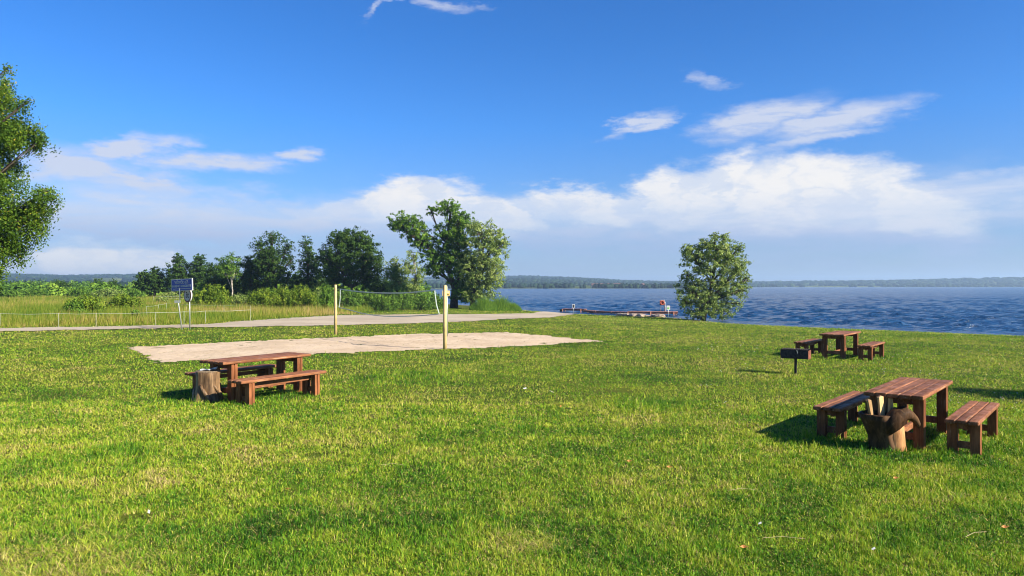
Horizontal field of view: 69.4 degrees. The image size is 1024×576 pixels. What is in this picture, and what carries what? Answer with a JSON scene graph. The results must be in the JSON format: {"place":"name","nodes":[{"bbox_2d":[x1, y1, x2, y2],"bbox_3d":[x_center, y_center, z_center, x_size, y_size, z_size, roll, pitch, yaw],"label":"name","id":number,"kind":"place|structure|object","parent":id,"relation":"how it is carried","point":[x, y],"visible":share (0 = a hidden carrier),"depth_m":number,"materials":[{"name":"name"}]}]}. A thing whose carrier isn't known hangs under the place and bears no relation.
{"place":"outdoors","nodes":[
{"label":"outdoors","id":0,"kind":"place"},
{"bbox_2d":[200,366,217,370],"bbox_3d":[-5.825,1.546,14.195,0.300,0.071,0.189,0,0,-11],"label":"wrapper","id":1,"kind":"object","parent":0,"point":[214,368],"visible":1,"depth_m":14.17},
{"bbox_2d":[0,292,430,327],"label":"meadow grass","id":2,"kind":"structure","parent":0,"point":[28,311],"depth_m":52.87,"materials":[{"name":"green plant"}]},
{"bbox_2d":[0,311,571,330],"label":"gravel road","id":3,"kind":"structure","parent":0,"point":[341,320],"depth_m":47.80,"materials":[{"name":"beige gravel"}]},
{"bbox_2d":[0,277,1023,575],"bbox_3d":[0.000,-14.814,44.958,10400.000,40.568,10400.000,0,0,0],"label":"ground","id":4,"kind":"structure","parent":0,"point":[568,359],"depth_m":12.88,"materials":[{"name":"green plant"}]},
{"bbox_2d":[0,289,25,297],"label":"meadow bush","id":5,"kind":"object","parent":4,"relation":"on","point":[13,293],"visible":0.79,"depth_m":117.55,"materials":[{"name":"green plant"}]},
{"bbox_2d":[0,62,64,290],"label":"birch tree","id":6,"kind":"object","parent":4,"relation":"on","point":[21,214],"visible":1,"depth_m":24.89,"materials":[{"name":"green plant"}]},
{"bbox_2d":[20,287,49,296],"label":"meadow bush","id":7,"kind":"object","parent":4,"relation":"on","point":[31,292],"visible":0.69,"depth_m":129.54,"materials":[{"name":"green plant"}]},
{"bbox_2d":[47,279,72,291],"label":"meadow bush","id":8,"kind":"object","parent":4,"relation":"on","point":[63,284],"visible":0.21,"depth_m":149.60,"materials":[{"name":"green plant"}]},
{"bbox_2d":[60,299,86,313],"bbox_3d":[-31.305,1.438,52.960,1.863,1.358,1.288,0,0,26],"label":"meadow bush","id":9,"kind":"object","parent":4,"relation":"on","point":[76,306],"visible":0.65,"depth_m":52.81,"materials":[{"name":"green plant"}]},
{"bbox_2d":[63,286,92,296],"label":"meadow bush","id":10,"kind":"object","parent":4,"relation":"on","point":[77,291],"visible":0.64,"depth_m":124.44,"materials":[{"name":"green plant"}]},
{"bbox_2d":[61,292,106,312],"bbox_3d":[-31.673,1.208,55.068,3.234,1.790,1.982,0,0,0],"label":"meadow bush","id":11,"kind":"object","parent":4,"relation":"on","point":[90,303],"visible":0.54,"depth_m":54.69,"materials":[{"name":"green plant"}]},
{"bbox_2d":[89,278,104,287],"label":"meadow bush","id":12,"kind":"object","parent":4,"relation":"on","point":[96,279],"visible":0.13,"depth_m":164.78,"materials":[{"name":"green plant"}]},
{"bbox_2d":[88,287,128,297],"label":"meadow bush","id":13,"kind":"object","parent":4,"relation":"on","point":[108,293],"visible":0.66,"depth_m":117.51,"materials":[{"name":"green plant"}]},
{"bbox_2d":[107,278,120,289],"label":"meadow bush","id":14,"kind":"object","parent":4,"relation":"on","point":[115,282],"visible":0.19,"depth_m":164.82,"materials":[{"name":"green plant"}]},
{"bbox_2d":[103,293,144,307],"bbox_3d":[-33.605,1.204,63.983,3.624,1.789,1.966,0,0,0],"label":"meadow bush","id":15,"kind":"object","parent":4,"relation":"on","point":[119,299],"visible":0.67,"depth_m":63.71,"materials":[{"name":"green plant"}]},
{"bbox_2d":[121,287,146,297],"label":"meadow bush","id":16,"kind":"object","parent":4,"relation":"on","point":[135,293],"visible":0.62,"depth_m":119.64,"materials":[{"name":"green plant"}]},
{"bbox_2d":[130,309,139,316],"bbox_3d":[-24.456,1.725,48.003,0.804,0.801,0.667,0,0,0],"label":"meadow bush","id":17,"kind":"object","parent":4,"relation":"on","point":[136,311],"visible":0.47,"depth_m":47.92,"materials":[{"name":"green plant"}]},
{"bbox_2d":[131,269,153,293],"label":"alder tree","id":18,"kind":"object","parent":4,"relation":"on","point":[140,276],"visible":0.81,"depth_m":127.43,"materials":[{"name":"green plant"}]},
{"bbox_2d":[53,310,239,321],"bbox_3d":[-23.019,1.763,40.968,16.640,0.862,2.898,0,0,-27],"label":"pasture fence","id":19,"kind":"object","parent":4,"relation":"on","point":[127,313],"visible":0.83,"depth_m":40.54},
{"bbox_2d":[141,266,167,296],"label":"alder tree","id":20,"kind":"object","parent":4,"relation":"on","point":[155,280],"visible":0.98,"depth_m":127.39,"materials":[{"name":"green plant"}]},
{"bbox_2d":[156,296,169,302],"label":"meadow bush","id":21,"kind":"object","parent":4,"relation":"on","point":[162,299],"visible":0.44,"depth_m":83.78,"materials":[{"name":"green plant"}]},
{"bbox_2d":[157,292,180,298],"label":"meadow bush","id":22,"kind":"object","parent":4,"relation":"on","point":[171,294],"visible":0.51,"depth_m":109.78,"materials":[{"name":"green plant"}]},
{"bbox_2d":[160,252,190,295],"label":"alder tree","id":23,"kind":"object","parent":4,"relation":"on","point":[179,271],"visible":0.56,"depth_m":127.31,"materials":[{"name":"green plant"}]},
{"bbox_2d":[171,278,192,329],"bbox_3d":[-16.715,0.868,37.333,1.582,2.703,0.221,0,0,28],"label":"lake sign","id":24,"kind":"object","parent":4,"relation":"on","point":[179,285],"visible":0.99,"depth_m":37.39,"materials":[{"name":"metal"}]},
{"bbox_2d":[184,290,191,328],"bbox_3d":[-16.474,1.104,37.705,0.740,2.212,0.179,0,0,38],"label":"weight limit sign","id":25,"kind":"object","parent":4,"relation":"on","point":[187,296],"visible":0.92,"depth_m":37.68,"materials":[{"name":"metal"}]},
{"bbox_2d":[185,291,201,303],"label":"willow bush","id":26,"kind":"object","parent":4,"relation":"on","point":[194,298],"visible":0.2,"depth_m":77.61,"materials":[{"name":"green plant"}]},
{"bbox_2d":[183,253,212,287],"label":"alder tree","id":27,"kind":"object","parent":4,"relation":"on","point":[196,270],"visible":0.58,"depth_m":127.20,"materials":[{"name":"green plant"}]},
{"bbox_2d":[191,369,223,402],"bbox_3d":[-5.830,1.899,14.196,0.606,0.632,0.589,0,0,-23],"label":"tree stump","id":28,"kind":"object","parent":4,"relation":"on","point":[207,386],"visible":0.88,"depth_m":14.01,"materials":[{"name":"brown wood"}]},
{"bbox_2d":[192,283,233,306],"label":"willow bush","id":29,"kind":"object","parent":4,"relation":"on","point":[213,297],"visible":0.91,"depth_m":71.54,"materials":[{"name":"green plant"}]},
{"bbox_2d":[0,278,441,300],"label":"thicket","id":30,"kind":"object","parent":4,"relation":"on","point":[19,285],"visible":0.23,"depth_m":133.41,"materials":[{"name":"green plant"}]},
{"bbox_2d":[201,256,240,294],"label":"broadleaf tree","id":31,"kind":"object","parent":4,"relation":"on","point":[214,278],"visible":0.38,"depth_m":111.09,"materials":[{"name":"green plant"}]},
{"bbox_2d":[214,252,243,295],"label":"birch tree","id":32,"kind":"object","parent":4,"relation":"on","point":[230,266],"visible":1,"depth_m":103.77,"materials":[{"name":"green plant"}]},
{"bbox_2d":[184,364,275,391],"bbox_3d":[-5.880,1.945,15.666,0.388,0.485,2.069,0,0,33],"label":"bench","id":33,"kind":"object","parent":4,"relation":"on","point":[262,369],"visible":0.38,"depth_m":15.91,"materials":[{"name":"brown wood"}]},
{"bbox_2d":[224,293,246,304],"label":"willow bush","id":34,"kind":"object","parent":4,"relation":"on","point":[236,300],"visible":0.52,"depth_m":73.58,"materials":[{"name":"green plant"}]},
{"bbox_2d":[220,255,273,296],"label":"broadleaf tree","id":35,"kind":"object","parent":4,"relation":"on","point":[250,274],"visible":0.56,"depth_m":107.16,"materials":[{"name":"green plant"}]},
{"bbox_2d":[200,352,310,400],"bbox_3d":[-5.169,1.790,15.056,0.732,0.787,2.165,0,0,33],"label":"picnic table","id":36,"kind":"object","parent":4,"relation":"on","point":[230,364],"visible":0.74,"depth_m":14.90,"materials":[{"name":"brown wood"}]},
{"bbox_2d":[240,287,281,307],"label":"willow bush","id":37,"kind":"object","parent":4,"relation":"on","point":[264,298],"visible":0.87,"depth_m":70.59,"materials":[{"name":"green plant"}]},
{"bbox_2d":[247,230,298,291],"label":"poplar tree","id":38,"kind":"object","parent":4,"relation":"on","point":[269,258],"visible":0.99,"depth_m":104.39,"materials":[{"name":"green plant"}]},
{"bbox_2d":[228,370,325,404],"bbox_3d":[-4.530,1.939,14.426,0.388,0.485,2.069,0,0,33],"label":"bench","id":39,"kind":"object","parent":4,"relation":"on","point":[245,387],"visible":0.91,"depth_m":14.24,"materials":[{"name":"brown wood"}]},
{"bbox_2d":[271,286,295,306],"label":"willow bush","id":40,"kind":"object","parent":4,"relation":"on","point":[288,292],"visible":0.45,"depth_m":72.71,"materials":[{"name":"green plant"}]},
{"bbox_2d":[283,283,320,307],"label":"willow bush","id":41,"kind":"object","parent":4,"relation":"on","point":[305,295],"visible":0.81,"depth_m":69.63,"materials":[{"name":"green plant"}]},
{"bbox_2d":[280,270,328,291],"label":"broadleaf tree","id":42,"kind":"object","parent":4,"relation":"on","point":[313,287],"visible":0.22,"depth_m":111.26,"materials":[{"name":"green plant"}]},
{"bbox_2d":[294,235,321,289],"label":"slender tree","id":43,"kind":"object","parent":4,"relation":"on","point":[309,271],"visible":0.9,"depth_m":104.56,"materials":[{"name":"green plant"}]},
{"bbox_2d":[313,288,321,307],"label":"willow bush","id":44,"kind":"object","parent":4,"relation":"on","point":[318,293],"visible":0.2,"depth_m":71.72,"materials":[{"name":"green plant"}]},
{"bbox_2d":[317,283,333,308],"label":"willow bush","id":45,"kind":"object","parent":4,"relation":"on","point":[326,297],"visible":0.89,"depth_m":67.72,"materials":[{"name":"green plant"}]},
{"bbox_2d":[334,285,336,334],"bbox_3d":[-8.017,1.039,33.603,0.136,2.380,0.134,0,0,-34],"label":"net post","id":46,"kind":"object","parent":4,"relation":"on","point":[335,309],"visible":0.94,"depth_m":33.55,"materials":[{"name":"yellow wood"}]},
{"bbox_2d":[339,289,439,316],"bbox_3d":[-5.189,0.575,29.857,0.046,1.151,9.391,0,0,-37],"label":"volleyball net","id":47,"kind":"object","parent":46,"relation":"attached to","point":[388,293],"visible":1,"depth_m":29.29,"materials":[{"name":"black fabric"}]},
{"bbox_2d":[332,287,363,308],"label":"willow bush","id":48,"kind":"object","parent":4,"relation":"on","point":[351,299],"visible":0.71,"depth_m":71.61,"materials":[{"name":"green plant"}]},
{"bbox_2d":[312,226,385,292],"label":"broadleaf tree","id":49,"kind":"object","parent":4,"relation":"on","point":[345,256],"visible":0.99,"depth_m":98.97,"materials":[{"name":"green plant"}]},
{"bbox_2d":[128,332,602,362],"bbox_3d":[-5.107,2.162,28.965,17.414,0.155,8.526,0,0,-35],"label":"sand court","id":50,"kind":"object","parent":4,"relation":"on","point":[218,350],"visible":0.98,"depth_m":27.74,"materials":[{"name":"beige sand"}]},
{"bbox_2d":[357,290,379,309],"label":"willow bush","id":51,"kind":"object","parent":4,"relation":"on","point":[366,297],"visible":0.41,"depth_m":73.67,"materials":[{"name":"green plant"}]},
{"bbox_2d":[355,276,390,299],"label":"broadleaf tree","id":52,"kind":"object","parent":4,"relation":"on","point":[380,288],"visible":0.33,"depth_m":107.59,"materials":[{"name":"green plant"}]},
{"bbox_2d":[368,294,401,310],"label":"willow bush","id":53,"kind":"object","parent":4,"relation":"on","point":[390,305],"visible":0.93,"depth_m":69.69,"materials":[{"name":"green plant"}]},
{"bbox_2d":[379,256,416,297],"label":"willow tree","id":54,"kind":"object","parent":4,"relation":"on","point":[398,282],"visible":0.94,"depth_m":97.59,"materials":[{"name":"green plant"}]},
{"bbox_2d":[392,289,416,309],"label":"willow bush","id":55,"kind":"object","parent":4,"relation":"on","point":[405,305],"visible":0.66,"depth_m":75.68,"materials":[{"name":"green plant"}]},
{"bbox_2d":[401,249,426,296],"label":"slender tree","id":56,"kind":"object","parent":4,"relation":"on","point":[415,280],"visible":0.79,"depth_m":103.68,"materials":[{"name":"green plant"}]},
{"bbox_2d":[410,292,436,309],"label":"willow bush","id":57,"kind":"object","parent":4,"relation":"on","point":[420,299],"visible":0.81,"depth_m":77.62,"materials":[{"name":"green plant"}]},
{"bbox_2d":[386,198,476,307],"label":"willow tree","id":58,"kind":"object","parent":4,"relation":"on","point":[455,223],"visible":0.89,"depth_m":91.40,"materials":[{"name":"green plant"}]},
{"bbox_2d":[429,292,442,308],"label":"willow bush","id":59,"kind":"object","parent":4,"relation":"on","point":[439,303],"visible":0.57,"depth_m":83.71,"materials":[{"name":"green plant"}]},
{"bbox_2d":[443,285,446,349],"bbox_3d":[-2.370,1.085,26.104,0.136,2.370,0.134,0,0,-34],"label":"net post","id":60,"kind":"object","parent":4,"relation":"on","point":[444,317],"visible":0.91,"depth_m":26.05,"materials":[{"name":"yellow wood"}]},
{"bbox_2d":[442,286,449,335],"bbox_3d":[-2.943,1.095,33.016,0.320,2.334,0.054,0,0,0],"label":"notice board","id":61,"kind":"object","parent":4,"relation":"on","point":[448,293],"visible":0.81,"depth_m":33.00,"materials":[{"name":"wood"}]},
{"bbox_2d":[469,295,496,310],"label":"reed clump","id":62,"kind":"object","parent":4,"relation":"on","point":[483,305],"visible":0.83,"depth_m":83.44,"materials":[{"name":"green plant"}]},
{"bbox_2d":[454,219,511,307],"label":"willow tree","id":63,"kind":"object","parent":4,"relation":"on","point":[479,266],"visible":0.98,"depth_m":89.28,"materials":[{"name":"green plant"}]},
{"bbox_2d":[489,295,516,310],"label":"reed clump","id":64,"kind":"object","parent":4,"relation":"on","point":[501,304],"visible":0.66,"depth_m":85.09,"materials":[{"name":"green plant"}]},
{"bbox_2d":[0,307,1023,403],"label":"lawn grass","id":65,"kind":"structure","parent":4,"relation":"on","point":[774,327],"depth_m":21.25,"materials":[{"name":"green plant"}]},
{"bbox_2d":[0,273,1023,290],"bbox_3d":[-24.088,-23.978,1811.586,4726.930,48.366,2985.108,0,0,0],"label":"woods","id":66,"kind":"object","parent":4,"relation":"on","point":[528,281],"visible":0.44,"depth_m":1927.66,"materials":[{"name":"green plant"}]},
{"bbox_2d":[507,302,522,310],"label":"reed clump","id":67,"kind":"object","parent":4,"relation":"on","point":[516,307],"visible":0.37,"depth_m":85.46,"materials":[{"name":"green plant"}]},
{"bbox_2d":[671,232,752,320],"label":"willow tree","id":68,"kind":"object","parent":4,"relation":"on","point":[706,301],"visible":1,"depth_m":65.47,"materials":[{"name":"green plant"}]},
{"bbox_2d":[780,348,810,373],"bbox_3d":[7.246,1.886,18.967,0.730,0.664,0.384,0,0,32],"label":"grill","id":69,"kind":"object","parent":4,"relation":"on","point":[795,354],"visible":0.98,"depth_m":18.85,"materials":[{"name":"metal"}]},
{"bbox_2d":[794,338,821,353],"bbox_3d":[9.850,1.974,24.506,0.388,0.485,2.069,0,0,38],"label":"bench","id":70,"kind":"object","parent":4,"relation":"on","point":[807,343],"visible":0.7,"depth_m":24.53,"materials":[{"name":"brown wood"}]},
{"bbox_2d":[819,331,860,358],"bbox_3d":[10.621,1.829,23.906,0.732,0.787,2.165,0,0,38],"label":"picnic table","id":71,"kind":"object","parent":4,"relation":"on","point":[841,347],"visible":0.88,"depth_m":23.38,"materials":[{"name":"brown wood"}]},
{"bbox_2d":[813,391,869,438],"bbox_3d":[5.181,1.955,11.426,0.388,0.485,2.069,0,0,40],"label":"bench","id":72,"kind":"object","parent":4,"relation":"on","point":[838,407],"visible":0.69,"depth_m":10.86,"materials":[{"name":"brown wood"}]},
{"bbox_2d":[697,336,1021,407],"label":"clover flowers","id":73,"kind":"object","parent":4,"relation":"on","point":[830,342],"visible":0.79,"depth_m":21.82,"materials":[{"name":"white plant"}]},
{"bbox_2d":[857,341,884,360],"bbox_3d":[11.350,1.990,23.356,0.388,0.485,2.069,0,0,38],"label":"bench","id":74,"kind":"object","parent":4,"relation":"on","point":[871,346],"visible":0.91,"depth_m":22.80,"materials":[{"name":"brown wood"}]},
{"bbox_2d":[858,405,920,451],"bbox_3d":[5.065,1.911,9.988,0.724,0.680,0.527,0,0,42],"label":"firewood stump","id":75,"kind":"object","parent":4,"relation":"on","point":[887,430],"visible":0.91,"depth_m":9.86,"materials":[{"name":"brown wood"}]},
{"bbox_2d":[865,399,873,414],"bbox_3d":[4.853,1.720,10.000,0.059,0.459,0.060,-21,12,-24],"label":"split log","id":76,"kind":"object","parent":75,"relation":"on","point":[869,406],"visible":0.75,"depth_m":9.96,"materials":[{"name":"brown wood"}]},
{"bbox_2d":[876,395,884,415],"bbox_3d":[4.980,1.696,9.989,0.094,0.489,0.055,-13,10,-29],"label":"split log","id":77,"kind":"object","parent":75,"relation":"on","point":[880,405],"visible":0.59,"depth_m":9.95,"materials":[{"name":"brown wood"}]},
{"bbox_2d":[884,397,886,411],"bbox_3d":[5.076,1.701,10.145,0.099,0.469,0.080,1,3,-20],"label":"split log","id":78,"kind":"object","parent":75,"relation":"on","point":[885,398],"visible":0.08,"depth_m":10.10,"materials":[{"name":"brown wood"}]},
{"bbox_2d":[886,397,892,413],"bbox_3d":[5.123,1.712,10.040,0.054,0.449,0.065,-3,4,-24],"label":"split log","id":79,"kind":"object","parent":75,"relation":"on","point":[889,404],"visible":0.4,"depth_m":10.01,"materials":[{"name":"brown wood"}]},
{"bbox_2d":[864,377,952,451],"bbox_3d":[5.801,1.812,10.766,0.732,0.787,2.165,0,0,40],"label":"picnic table","id":80,"kind":"object","parent":4,"relation":"on","point":[906,391],"visible":0.66,"depth_m":10.37,"materials":[{"name":"brown wood"}]},
{"bbox_2d":[944,401,999,455],"bbox_3d":[6.520,1.970,10.446,0.388,0.485,2.069,0,0,40],"label":"bench","id":81,"kind":"object","parent":4,"relation":"on","point":[969,417],"visible":0.87,"depth_m":9.88,"materials":[{"name":"brown wood"}]},
{"bbox_2d":[0,0,1023,281],"label":"sky","id":82,"kind":"structure","parent":0,"point":[836,140],"materials":[{"name":"blue"}]},
{"bbox_2d":[430,287,1023,335],"bbox_3d":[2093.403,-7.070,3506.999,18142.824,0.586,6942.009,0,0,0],"label":"lake water","id":83,"kind":"structure","parent":0,"point":[987,310],"depth_m":115.07,"materials":[{"name":"blue liquid"}]},
{"bbox_2d":[562,308,586,311],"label":"pier","id":84,"kind":"structure","parent":83,"relation":"in","point":[566,309],"depth_m":87.01,"materials":[{"name":"brown wood"}]},
{"bbox_2d":[583,310,630,313],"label":"pier","id":85,"kind":"structure","parent":83,"relation":"in","point":[611,312],"depth_m":81.92,"materials":[{"name":"brown wood"}]},
{"bbox_2d":[627,311,677,314],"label":"pier","id":86,"kind":"structure","parent":83,"relation":"in","point":[658,312],"depth_m":77.72,"materials":[{"name":"brown wood"}]},
{"bbox_2d":[660,300,665,310],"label":"lifebuoy stand","id":87,"kind":"object","parent":86,"relation":"on","point":[662,302],"visible":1,"depth_m":78.02,"materials":[{"name":"white paint"}]}
]}

